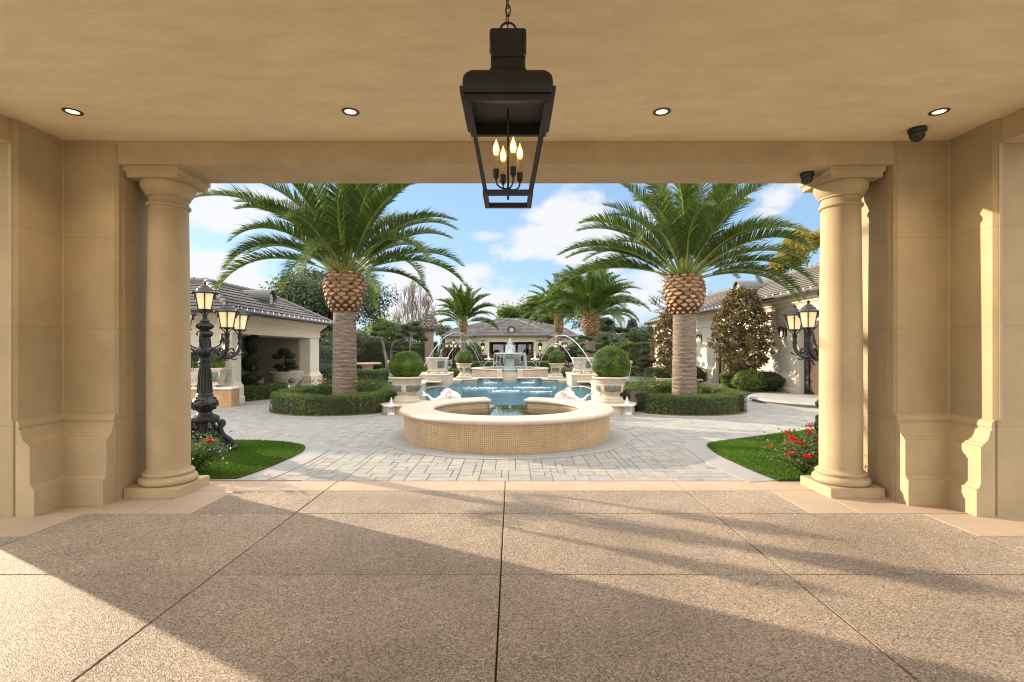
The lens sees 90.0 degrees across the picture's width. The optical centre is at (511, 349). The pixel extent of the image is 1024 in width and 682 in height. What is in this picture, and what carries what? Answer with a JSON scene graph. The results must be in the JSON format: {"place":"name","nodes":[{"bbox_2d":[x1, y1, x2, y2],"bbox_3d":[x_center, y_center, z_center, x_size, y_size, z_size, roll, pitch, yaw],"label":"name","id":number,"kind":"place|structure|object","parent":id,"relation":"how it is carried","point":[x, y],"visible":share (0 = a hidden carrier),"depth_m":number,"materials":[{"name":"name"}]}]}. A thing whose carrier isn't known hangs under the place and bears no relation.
{"place":"outdoors","nodes":[
{"label":"outdoors","id":0,"kind":"place"},
{"bbox_2d":[189,183,819,383],"label":"sky","id":1,"kind":"structure","parent":0,"point":[503,252],"materials":[{"name":"blue"}]},
{"bbox_2d":[191,375,818,481],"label":"courtyard paving","id":2,"kind":"structure","parent":0,"point":[654,449],"depth_m":7.38,"materials":[{"name":"stone"}]},
{"bbox_2d":[191,386,241,406],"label":"garden wall","id":3,"kind":"structure","parent":2,"relation":"on","point":[227,396],"depth_m":13.35,"materials":[{"name":"beige stone"}]},
{"bbox_2d":[191,367,230,386],"bbox_3d":[-8.330,0.750,13.540,1.560,0.525,0.420,0,0,0],"label":"stone trough","id":4,"kind":"object","parent":3,"relation":"on","point":[219,375],"visible":0.34,"depth_m":13.37,"materials":[{"name":"beige stone"}]},
{"bbox_2d":[191,357,225,370],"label":"trough shrub","id":5,"kind":"object","parent":4,"relation":"in","point":[214,364],"visible":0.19,"depth_m":13.41,"materials":[{"name":"green plant"}]},
{"bbox_2d":[241,335,265,387],"bbox_3d":[-8.000,0.478,15.771,0.830,2.045,0.856,0,0,0],"label":"spiral topiary","id":6,"kind":"object","parent":2,"relation":"on","point":[251,359],"visible":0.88,"depth_m":15.59,"materials":[{"name":"green plant"}]},
{"bbox_2d":[190,277,332,403],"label":"pavilion","id":7,"kind":"structure","parent":2,"relation":"on","point":[275,322],"depth_m":16.71,"materials":[{"name":"beige paint"}]},
{"bbox_2d":[244,382,287,400],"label":"box hedge","id":8,"kind":"object","parent":2,"relation":"on","point":[257,392],"visible":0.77,"depth_m":15.16,"materials":[{"name":"green plant"}]},
{"bbox_2d":[210,438,329,480],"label":"lawn kerb","id":9,"kind":"structure","parent":2,"relation":"on","point":[313,450],"depth_m":6.82,"materials":[{"name":"grey concrete"}]},
{"bbox_2d":[192,439,304,478],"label":"lawn grass","id":10,"kind":"structure","parent":9,"relation":"on","point":[252,456],"depth_m":6.96,"materials":[{"name":"green plant"}]},
{"bbox_2d":[191,426,236,470],"bbox_3d":[-3.789,1.208,6.218,0.821,0.567,0.890,0,0,0],"label":"rose bush","id":11,"kind":"object","parent":10,"relation":"on","point":[197,459],"visible":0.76,"depth_m":6.20,"materials":[{"name":"green plant"}]},
{"bbox_2d":[190,281,251,454],"bbox_3d":[-4.440,0.249,7.400,1.088,2.475,1.093,0,0,-16],"label":"street lamp","id":12,"kind":"object","parent":10,"relation":"on","point":[204,403],"visible":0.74,"depth_m":7.32,"materials":[{"name":"metal"}]},
{"bbox_2d":[269,370,304,388],"bbox_3d":[-8.050,1.140,18.300,1.200,0.720,1.200,0,0,0],"label":"urn planter","id":13,"kind":"object","parent":2,"relation":"on","point":[293,378],"visible":0.62,"depth_m":17.89,"materials":[{"name":"stone"}]},
{"bbox_2d":[271,347,298,371],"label":"cloud pruned tree","id":14,"kind":"object","parent":13,"relation":"in","point":[290,363],"visible":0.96,"depth_m":18.23,"materials":[{"name":"green plant"}]},
{"bbox_2d":[256,406,386,418],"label":"bed kerb","id":15,"kind":"structure","parent":2,"relation":"on","point":[264,412],"depth_m":11.34,"materials":[{"name":"grey concrete"}]},
{"bbox_2d":[269,410,380,415],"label":"bed mulch","id":16,"kind":"object","parent":15,"relation":"on","point":[324,415],"visible":0.03,"depth_m":11.48,"materials":[{"name":"brown soil"}]},
{"bbox_2d":[301,372,331,395],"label":"rose bush","id":17,"kind":"object","parent":16,"relation":"on","point":[321,389],"visible":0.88,"depth_m":13.58,"materials":[{"name":"green plant"}]},
{"bbox_2d":[195,183,466,395],"bbox_3d":[-4.657,-2.115,13.469,6.986,7.224,7.345,0,0,0],"label":"palm tree","id":18,"kind":"object","parent":16,"relation":"on","point":[340,230],"visible":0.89,"depth_m":13.03,"materials":[{"name":"green plant"}]},
{"bbox_2d":[269,383,397,414],"bbox_3d":[-4.492,1.232,13.614,3.095,0.490,4.536,0,0,0],"label":"box hedge","id":19,"kind":"object","parent":16,"relation":"on","point":[297,400],"visible":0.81,"depth_m":11.62,"materials":[{"name":"green plant"}]},
{"bbox_2d":[346,375,382,394],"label":"rose bush","id":20,"kind":"object","parent":16,"relation":"on","point":[360,388],"visible":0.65,"depth_m":12.87,"materials":[{"name":"green plant"}]},
{"bbox_2d":[357,373,386,392],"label":"rose bush","id":21,"kind":"object","parent":16,"relation":"on","point":[378,379],"visible":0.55,"depth_m":14.54,"materials":[{"name":"green plant"}]},
{"bbox_2d":[319,339,332,380],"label":"juniper shrub","id":22,"kind":"object","parent":2,"relation":"on","point":[326,351],"visible":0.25,"depth_m":24.26,"materials":[{"name":"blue plant"}]},
{"bbox_2d":[319,358,332,383],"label":"juniper shrub","id":23,"kind":"object","parent":2,"relation":"on","point":[324,368],"visible":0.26,"depth_m":22.23,"materials":[{"name":"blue plant"}]},
{"bbox_2d":[326,329,368,355],"bbox_3d":[-9.156,-0.394,28.476,2.314,2.042,2.107,0,0,0],"label":"olive shrub","id":24,"kind":"object","parent":2,"relation":"on","point":[359,340],"visible":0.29,"depth_m":28.32,"materials":[{"name":"green plant"}]},
{"bbox_2d":[357,370,388,381],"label":"box hedge","id":25,"kind":"object","parent":2,"relation":"on","point":[373,376],"visible":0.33,"depth_m":20.99,"materials":[{"name":"green plant"}]},
{"bbox_2d":[369,325,387,367],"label":"cloud pruned tree","id":26,"kind":"object","parent":2,"relation":"on","point":[375,328],"visible":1,"depth_m":26.92,"materials":[{"name":"green plant"}]},
{"bbox_2d":[390,332,403,357],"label":"cloud pruned tree","id":27,"kind":"object","parent":2,"relation":"on","point":[397,335],"visible":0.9,"depth_m":27.82,"materials":[{"name":"green plant"}]},
{"bbox_2d":[400,321,428,350],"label":"cloud pruned tree","id":28,"kind":"object","parent":2,"relation":"on","point":[414,346],"visible":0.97,"depth_m":25.95,"materials":[{"name":"green plant"}]},
{"bbox_2d":[421,314,437,368],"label":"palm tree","id":29,"kind":"object","parent":2,"relation":"on","point":[429,323],"visible":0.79,"depth_m":27.77,"materials":[{"name":"brown plant"}]},
{"bbox_2d":[399,397,613,453],"bbox_3d":[-0.090,1.456,9.090,3.739,0.889,3.700,0,0,0],"label":"spa tub","id":30,"kind":"object","parent":2,"relation":"on","point":[434,424],"visible":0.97,"depth_m":7.59,"materials":[{"name":"tile"}]},
{"bbox_2d":[447,405,565,415],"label":"spa water","id":31,"kind":"structure","parent":30,"relation":"in","point":[507,410],"depth_m":9.81,"materials":[{"name":"teal liquid"}]},
{"bbox_2d":[381,426,631,460],"bbox_3d":[-0.090,1.507,9.110,4.336,0.026,4.336,0,0,0],"label":"tub apron","id":32,"kind":"object","parent":2,"relation":"on","point":[395,439],"visible":0.48,"depth_m":7.56,"materials":[{"name":"grey stone"}]},
{"bbox_2d":[380,372,636,414],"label":"swimming pool","id":33,"kind":"structure","parent":2,"relation":"in","point":[578,380],"depth_m":20.63,"materials":[{"name":"liquid"}]},
{"bbox_2d":[388,375,424,402],"bbox_3d":[-2.545,0.959,12.370,0.876,0.620,0.876,0,0,0],"label":"urn","id":34,"kind":"object","parent":33,"relation":"on","point":[406,389],"visible":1,"depth_m":12.10,"materials":[{"name":"stone"}]},
{"bbox_2d":[388,351,423,376],"bbox_3d":[-2.553,0.410,12.369,0.852,0.756,0.850,0,0,0],"label":"boxwood ball","id":35,"kind":"object","parent":34,"relation":"in","point":[406,364],"visible":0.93,"depth_m":12.07,"materials":[{"name":"green plant"}]},
{"bbox_2d":[425,357,448,373],"bbox_3d":[-2.930,0.636,20.100,0.866,0.645,1.000,0,0,0],"label":"hexagonal planter","id":36,"kind":"object","parent":33,"relation":"on","point":[437,364],"visible":1,"depth_m":19.78,"materials":[{"name":"stone"}]},
{"bbox_2d":[422,388,460,399],"bbox_3d":[-1.588,1.069,11.623,0.920,0.394,0.260,0,0,0],"label":"koi sculpture","id":37,"kind":"object","parent":33,"relation":"on","point":[447,393],"visible":0.45,"depth_m":11.56,"materials":[{"name":"white stone"}]},
{"bbox_2d":[456,363,472,375],"bbox_3d":[-2.080,0.886,22.350,0.727,0.555,0.727,0,0,0],"label":"urn","id":38,"kind":"object","parent":33,"relation":"on","point":[464,368],"visible":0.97,"depth_m":22.12,"materials":[{"name":"stone"}]},
{"bbox_2d":[455,350,472,362],"bbox_3d":[-2.086,0.375,22.348,0.813,0.683,0.801,0,0,0],"label":"boxwood ball","id":39,"kind":"object","parent":38,"relation":"in","point":[463,356],"visible":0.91,"depth_m":22.09,"materials":[{"name":"green plant"}]},
{"bbox_2d":[425,380,589,404],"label":"pool water","id":40,"kind":"structure","parent":33,"relation":"in","point":[523,384],"depth_m":17.83,"materials":[{"name":"liquid"}]},
{"bbox_2d":[549,363,564,375],"bbox_3d":[1.960,0.886,22.350,0.727,0.555,0.727,0,0,-25],"label":"urn","id":41,"kind":"object","parent":33,"relation":"on","point":[556,368],"visible":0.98,"depth_m":22.12,"materials":[{"name":"stone"}]},
{"bbox_2d":[548,350,565,362],"bbox_3d":[1.953,0.382,22.353,0.778,0.670,0.776,0,0,0],"label":"boxwood ball","id":42,"kind":"object","parent":41,"relation":"in","point":[557,356],"visible":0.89,"depth_m":22.09,"materials":[{"name":"green plant"}]},
{"bbox_2d":[554,388,593,399],"bbox_3d":[1.388,1.069,11.617,0.920,0.394,0.260,0,0,0],"label":"koi sculpture","id":43,"kind":"object","parent":33,"relation":"on","point":[567,393],"visible":0.52,"depth_m":11.56,"materials":[{"name":"white stone"}]},
{"bbox_2d":[571,357,592,373],"bbox_3d":[2.780,0.636,20.100,0.866,0.645,1.000,0,0,0],"label":"hexagonal planter","id":44,"kind":"object","parent":33,"relation":"on","point":[582,364],"visible":0.91,"depth_m":19.77,"materials":[{"name":"stone"}]},
{"bbox_2d":[568,334,594,356],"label":"bonsai pine","id":45,"kind":"object","parent":44,"relation":"on","point":[586,337],"visible":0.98,"depth_m":20.03,"materials":[{"name":"green plant"}]},
{"bbox_2d":[592,376,628,403],"bbox_3d":[2.360,0.959,12.270,0.876,0.620,0.876,0,0,-45],"label":"urn","id":46,"kind":"object","parent":33,"relation":"on","point":[610,389],"visible":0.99,"depth_m":12.00,"materials":[{"name":"stone"}]},
{"bbox_2d":[592,345,630,376],"bbox_3d":[2.365,0.360,12.274,0.908,0.925,0.925,0,0,0],"label":"boxwood ball","id":47,"kind":"object","parent":46,"relation":"in","point":[610,361],"visible":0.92,"depth_m":11.96,"materials":[{"name":"green plant"}]},
{"bbox_2d":[471,366,548,383],"bbox_3d":[-0.100,1.452,25.127,4.100,1.095,4.207,0,0,0],"label":"fountain basin","id":48,"kind":"object","parent":2,"relation":"on","point":[499,373],"visible":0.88,"depth_m":23.55,"materials":[{"name":"stone"}]},
{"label":"basin water","id":49,"kind":"structure","parent":48,"relation":"in","visible":0},
{"bbox_2d":[493,339,526,369],"bbox_3d":[-0.098,0.383,25.308,1.678,1.835,1.683,0,0,0],"label":"tiered fountain","id":50,"kind":"object","parent":49,"relation":"in","point":[509,356],"visible":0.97,"depth_m":25.09,"materials":[{"name":"stone"}]},
{"bbox_2d":[529,257,651,369],"bbox_3d":[3.825,-1.537,25.891,6.024,6.106,5.911,0,0,0],"label":"palm tree","id":51,"kind":"object","parent":2,"relation":"on","point":[592,298],"visible":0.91,"depth_m":25.35,"materials":[{"name":"green plant"}]},
{"bbox_2d":[600,319,632,345],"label":"cloud pruned tree","id":52,"kind":"object","parent":2,"relation":"on","point":[606,328],"visible":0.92,"depth_m":26.97,"materials":[{"name":"green plant"}]},
{"bbox_2d":[620,397,634,414],"bbox_3d":[2.640,1.293,11.740,0.396,0.412,0.353,0,0,-20],"label":"stone lantern","id":53,"kind":"object","parent":2,"relation":"on","point":[627,408],"visible":1,"depth_m":11.69,"materials":[{"name":"white stone"}]},
{"bbox_2d":[637,348,656,380],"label":"layered topiary","id":54,"kind":"object","parent":2,"relation":"on","point":[643,364],"visible":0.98,"depth_m":24.27,"materials":[{"name":"green plant"}]},
{"bbox_2d":[630,366,671,377],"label":"box hedge","id":55,"kind":"object","parent":2,"relation":"on","point":[660,372],"visible":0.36,"depth_m":25.23,"materials":[{"name":"green plant"}]},
{"bbox_2d":[648,306,696,377],"bbox_3d":[6.898,-0.222,21.998,2.065,3.454,2.048,0,0,0],"label":"magnolia tree","id":56,"kind":"object","parent":2,"relation":"on","point":[661,336],"visible":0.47,"depth_m":21.80,"materials":[{"name":"brown plant"}]},
{"bbox_2d":[632,407,760,418],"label":"bed kerb","id":57,"kind":"structure","parent":2,"relation":"on","point":[752,412],"depth_m":11.51,"materials":[{"name":"grey concrete"}]},
{"bbox_2d":[635,410,746,415],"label":"bed mulch","id":58,"kind":"object","parent":57,"relation":"on","point":[641,411],"visible":0.06,"depth_m":11.57,"materials":[{"name":"brown soil"}]},
{"bbox_2d":[622,387,651,410],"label":"box hedge","id":59,"kind":"object","parent":58,"relation":"on","point":[639,398],"visible":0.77,"depth_m":12.28,"materials":[{"name":"green plant"}]},
{"bbox_2d":[628,377,665,392],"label":"rose bush","id":60,"kind":"object","parent":58,"relation":"on","point":[643,387],"visible":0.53,"depth_m":13.30,"materials":[{"name":"green plant"}]},
{"bbox_2d":[631,369,666,393],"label":"rose bush","id":61,"kind":"object","parent":58,"relation":"on","point":[656,386],"visible":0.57,"depth_m":14.33,"materials":[{"name":"green plant"}]},
{"bbox_2d":[544,183,818,395],"bbox_3d":[4.487,-1.897,13.289,7.308,6.786,5.762,0,0,0],"label":"palm tree","id":62,"kind":"object","parent":58,"relation":"on","point":[686,229],"visible":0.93,"depth_m":13.16,"materials":[{"name":"green plant"}]},
{"bbox_2d":[619,382,747,414],"bbox_3d":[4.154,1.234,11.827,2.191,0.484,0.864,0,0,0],"label":"box hedge","id":63,"kind":"object","parent":58,"relation":"on","point":[695,404],"visible":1,"depth_m":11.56,"materials":[{"name":"green plant"}]},
{"bbox_2d":[644,263,819,395],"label":"house wing","id":64,"kind":"structure","parent":2,"relation":"on","point":[799,376],"depth_m":17.34,"materials":[{"name":"beige paint"}]},
{"bbox_2d":[683,426,813,481],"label":"lawn kerb","id":65,"kind":"structure","parent":2,"relation":"on","point":[701,450],"depth_m":7.00,"materials":[{"name":"grey concrete"}]},
{"bbox_2d":[707,428,818,481],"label":"lawn grass","id":66,"kind":"structure","parent":65,"relation":"on","point":[745,452],"depth_m":7.16,"materials":[{"name":"green plant"}]},
{"bbox_2d":[755,428,818,474],"bbox_3d":[3.423,1.193,6.153,1.235,0.597,1.129,0,0,0],"label":"rose bush","id":67,"kind":"object","parent":66,"relation":"on","point":[800,446],"visible":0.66,"depth_m":6.03,"materials":[{"name":"green plant"}]},
{"bbox_2d":[773,420,818,462],"bbox_3d":[4.003,1.198,6.556,1.104,0.588,0.848,0,0,0],"label":"rose bush","id":68,"kind":"object","parent":66,"relation":"on","point":[809,432],"visible":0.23,"depth_m":6.49,"materials":[{"name":"green plant"}]},
{"bbox_2d":[783,291,818,452],"bbox_3d":[4.600,0.249,7.400,1.093,2.475,1.088,0,0,16],"label":"street lamp","id":69,"kind":"object","parent":66,"relation":"on","point":[805,316],"visible":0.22,"depth_m":7.29,"materials":[{"name":"metal"}]},
{"bbox_2d":[748,393,818,407],"bbox_3d":[8.107,1.440,14.600,2.385,0.121,4.293,0,0,0],"label":"porch step","id":70,"kind":"object","parent":2,"relation":"on","point":[798,400],"visible":0.59,"depth_m":14.35,"materials":[{"name":"grey concrete"}]},
{"bbox_2d":[441,318,577,364],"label":"house","id":71,"kind":"structure","parent":0,"point":[523,336],"depth_m":47.54,"materials":[{"name":"beige paint"}]},
{"bbox_2d":[492,344,503,363],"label":"glass door","id":72,"kind":"structure","parent":71,"relation":"in","point":[496,348],"depth_m":47.54,"materials":[{"name":"black glass"}]},
{"bbox_2d":[517,344,528,363],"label":"glass door","id":73,"kind":"structure","parent":71,"relation":"in","point":[521,348],"depth_m":47.54,"materials":[{"name":"glass"}]},
{"bbox_2d":[437,350,584,482],"bbox_3d":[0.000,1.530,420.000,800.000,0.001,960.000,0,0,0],"label":"ground","id":74,"kind":"structure","parent":0,"point":[470,372],"depth_m":43.03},
{"bbox_2d":[258,264,398,340],"bbox_3d":[-12.282,-2.173,33.098,10.107,7.667,10.280,0,0,0],"label":"oak tree","id":75,"kind":"object","parent":74,"relation":"on","point":[306,291],"visible":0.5,"depth_m":30.98,"materials":[{"name":"green plant"}]},
{"bbox_2d":[319,340,438,369],"bbox_3d":[-10.951,0.470,33.316,12.335,2.147,1.174,0,0,2],"label":"tall hedge","id":76,"kind":"object","parent":74,"relation":"on","point":[373,352],"visible":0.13,"depth_m":32.84,"materials":[{"name":"green plant"}]},
{"bbox_2d":[365,313,400,340],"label":"leafy tree","id":77,"kind":"object","parent":74,"relation":"on","point":[387,325],"visible":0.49,"depth_m":45.34,"materials":[{"name":"green plant"}]},
{"bbox_2d":[357,319,409,341],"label":"leafy tree","id":78,"kind":"object","parent":74,"relation":"on","point":[365,329],"visible":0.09,"depth_m":60.29,"materials":[{"name":"green plant"}]},
{"bbox_2d":[388,319,424,341],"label":"leafy tree","id":79,"kind":"object","parent":74,"relation":"on","point":[402,331],"visible":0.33,"depth_m":44.31,"materials":[{"name":"green plant"}]},
{"bbox_2d":[387,280,442,342],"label":"bare tree","id":80,"kind":"object","parent":74,"relation":"on","point":[423,303],"visible":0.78,"depth_m":49.97,"materials":[{"name":"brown plant"}]},
{"bbox_2d":[434,324,451,353],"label":"leafy tree","id":81,"kind":"object","parent":74,"relation":"on","point":[443,328],"visible":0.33,"depth_m":61.27,"materials":[{"name":"green plant"}]},
{"bbox_2d":[437,341,458,365],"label":"maple shrub","id":82,"kind":"object","parent":74,"relation":"on","point":[444,353],"visible":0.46,"depth_m":39.59,"materials":[{"name":"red plant"}]},
{"bbox_2d":[445,339,459,369],"bbox_3d":[-4.229,0.362,37.000,1.001,2.277,1.006,0,0,-36],"label":"street lamp","id":83,"kind":"object","parent":74,"relation":"on","point":[453,360],"visible":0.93,"depth_m":36.92,"materials":[{"name":"metal"}]},
{"bbox_2d":[430,281,498,350],"bbox_3d":[-3.410,-1.587,36.126,5.087,6.220,5.110,0,0,0],"label":"palm tree","id":84,"kind":"object","parent":74,"relation":"on","point":[461,305],"visible":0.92,"depth_m":35.60,"materials":[{"name":"green plant"}]},
{"bbox_2d":[466,341,482,354],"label":"shrub","id":85,"kind":"object","parent":74,"relation":"on","point":[475,346],"visible":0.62,"depth_m":40.54,"materials":[{"name":"green plant"}]},
{"bbox_2d":[471,361,498,371],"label":"box hedge","id":86,"kind":"object","parent":74,"relation":"on","point":[478,364],"visible":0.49,"depth_m":33.74,"materials":[{"name":"green plant"}]},
{"bbox_2d":[524,361,549,371],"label":"box hedge","id":87,"kind":"object","parent":74,"relation":"on","point":[539,364],"visible":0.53,"depth_m":33.74,"materials":[{"name":"green plant"}]},
{"bbox_2d":[495,291,581,324],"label":"leafy tree","id":88,"kind":"object","parent":74,"relation":"on","point":[508,311],"visible":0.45,"depth_m":62.43,"materials":[{"name":"green plant"}]},
{"bbox_2d":[514,275,580,350],"bbox_3d":[3.585,-2.256,39.890,6.308,7.539,6.641,0,0,33],"label":"palm tree","id":89,"kind":"object","parent":74,"relation":"on","point":[559,328],"visible":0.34,"depth_m":39.63,"materials":[{"name":"green plant"}]},
{"bbox_2d":[563,345,577,367],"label":"maple shrub","id":90,"kind":"object","parent":74,"relation":"on","point":[568,357],"visible":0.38,"depth_m":39.61,"materials":[{"name":"red plant"}]},
{"bbox_2d":[571,317,617,334],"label":"leafy tree","id":91,"kind":"object","parent":74,"relation":"on","point":[602,320],"visible":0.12,"depth_m":64.36,"materials":[{"name":"green plant"}]},
{"bbox_2d":[578,341,654,366],"bbox_3d":[8.799,0.486,35.065,8.630,2.112,1.138,0,0,-2],"label":"tall hedge","id":92,"kind":"object","parent":74,"relation":"on","point":[634,354],"visible":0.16,"depth_m":34.60,"materials":[{"name":"green plant"}]},
{"bbox_2d":[618,328,650,342],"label":"olive tree","id":93,"kind":"object","parent":74,"relation":"on","point":[634,336],"visible":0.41,"depth_m":36.13,"materials":[{"name":"green plant"}]},
{"bbox_2d":[648,264,712,342],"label":"bare tree","id":94,"kind":"object","parent":74,"relation":"on","point":[656,301],"visible":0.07,"depth_m":41.81,"materials":[{"name":"brown plant"}]},
{"bbox_2d":[697,366,707,383],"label":"round shrub","id":95,"kind":"object","parent":74,"relation":"on","point":[701,373],"visible":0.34,"depth_m":21.84,"materials":[{"name":"green plant"}]},
{"bbox_2d":[768,225,819,275],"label":"poplar tree","id":96,"kind":"object","parent":74,"relation":"on","point":[814,237],"visible":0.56,"depth_m":40.69,"materials":[{"name":"yellow plant"}]},
{"bbox_2d":[0,481,1023,681],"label":"portico floor","id":97,"kind":"structure","parent":0,"point":[497,581],"depth_m":3.24,"materials":[{"name":"beige concrete"}]},
{"bbox_2d":[0,0,1023,515],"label":"portico","id":98,"kind":"structure","parent":97,"relation":"on","point":[180,104],"depth_m":4.74,"materials":[{"name":"paint"}]},
{"bbox_2d":[61,108,83,115],"bbox_3d":[-3.825,-2.075,4.458,0.152,0.029,0.152,0,0,0],"label":"ceiling light","id":99,"kind":"object","parent":98,"relation":"attached to","point":[72,111],"visible":0.98,"depth_m":4.46,"materials":[{"name":"white glass"}]},
{"bbox_2d":[459,0,555,207],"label":"hanging lantern","id":100,"kind":"object","parent":98,"relation":"hanging from","point":[507,94],"visible":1,"depth_m":2.81,"materials":[{"name":"black metal"}]},
{"bbox_2d":[800,171,814,184],"bbox_3d":[3.090,-1.786,5.360,0.136,0.118,0.136,0,0,-10],"label":"security camera","id":101,"kind":"object","parent":98,"relation":"attached to","point":[806,177],"visible":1,"depth_m":5.32,"materials":[{"name":"black plastic"}]},
{"bbox_2d":[907,125,927,141],"bbox_3d":[3.800,-2.007,4.800,0.150,0.125,0.150,0,0,8],"label":"security camera","id":102,"kind":"object","parent":98,"relation":"attached to","point":[917,133],"visible":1,"depth_m":4.76,"materials":[{"name":"black plastic"}]},
{"bbox_2d":[928,107,949,115],"bbox_3d":[3.719,-2.075,4.458,0.152,0.029,0.152,0,0,0],"label":"ceiling light","id":103,"kind":"object","parent":98,"relation":"attached to","point":[939,111],"visible":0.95,"depth_m":4.46,"materials":[{"name":"white glass"}]},
{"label":"bed mulch","id":104,"kind":"structure","parent":0,"visible":0},
{"bbox_2d":[719,368,736,388],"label":"leafy shrub","id":105,"kind":"object","parent":104,"relation":"on","point":[725,378],"visible":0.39,"depth_m":17.70,"materials":[{"name":"green plant"}]},
{"bbox_2d":[706,285,779,389],"bbox_3d":[7.790,-0.415,17.410,2.124,3.581,2.222,0,0,-42],"label":"magnolia tree","id":106,"kind":"object","parent":104,"relation":"on","point":[744,343],"visible":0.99,"depth_m":17.08,"materials":[{"name":"brown plant"}]},
{"bbox_2d":[730,369,767,391],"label":"leafy shrub","id":107,"kind":"object","parent":104,"relation":"on","point":[747,380],"visible":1,"depth_m":16.45,"materials":[{"name":"green plant"}]},
{"bbox_2d":[757,370,785,390],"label":"leafy shrub","id":108,"kind":"object","parent":104,"relation":"on","point":[773,382],"visible":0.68,"depth_m":16.55,"materials":[{"name":"green plant"}]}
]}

